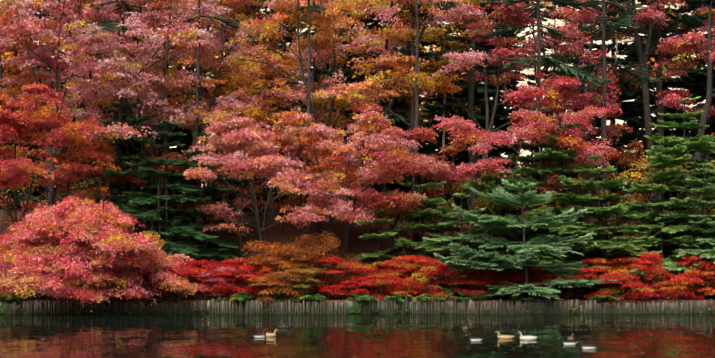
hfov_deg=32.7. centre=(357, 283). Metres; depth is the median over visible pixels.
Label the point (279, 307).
stake wall
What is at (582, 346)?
tufted duck
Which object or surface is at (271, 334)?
duck hen
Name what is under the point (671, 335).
pond water
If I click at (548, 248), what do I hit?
conifer needles
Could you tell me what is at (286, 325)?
dark duck
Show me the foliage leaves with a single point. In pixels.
(24, 273)
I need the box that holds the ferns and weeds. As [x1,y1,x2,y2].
[0,272,712,313]
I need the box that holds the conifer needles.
[0,0,714,299]
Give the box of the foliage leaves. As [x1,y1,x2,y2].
[0,0,714,311]
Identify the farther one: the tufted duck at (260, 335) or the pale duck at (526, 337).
the tufted duck at (260, 335)
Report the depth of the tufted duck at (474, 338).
31.09 m
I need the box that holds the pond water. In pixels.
[0,313,714,357]
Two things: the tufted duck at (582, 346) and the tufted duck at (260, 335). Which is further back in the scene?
the tufted duck at (260, 335)
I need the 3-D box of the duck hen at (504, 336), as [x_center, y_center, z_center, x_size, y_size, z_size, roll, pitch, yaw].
[3.909,1.371,32.413,0.582,0.262,0.215,0,0,-2]
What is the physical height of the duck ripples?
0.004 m
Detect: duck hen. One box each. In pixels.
[262,329,278,336]
[494,331,514,338]
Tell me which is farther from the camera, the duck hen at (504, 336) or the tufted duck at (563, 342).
the duck hen at (504, 336)
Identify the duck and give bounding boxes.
[251,330,267,337]
[277,323,289,327]
[465,333,484,340]
[516,331,537,339]
[558,337,578,344]
[567,333,573,339]
[576,340,599,348]
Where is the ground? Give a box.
[0,0,714,313]
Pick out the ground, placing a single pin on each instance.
(357, 245)
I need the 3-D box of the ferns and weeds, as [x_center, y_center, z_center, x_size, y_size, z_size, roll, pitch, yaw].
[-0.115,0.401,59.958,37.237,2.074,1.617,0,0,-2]
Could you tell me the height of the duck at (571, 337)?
0.209 m
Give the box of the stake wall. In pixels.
[0,298,714,313]
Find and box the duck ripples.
[228,327,635,350]

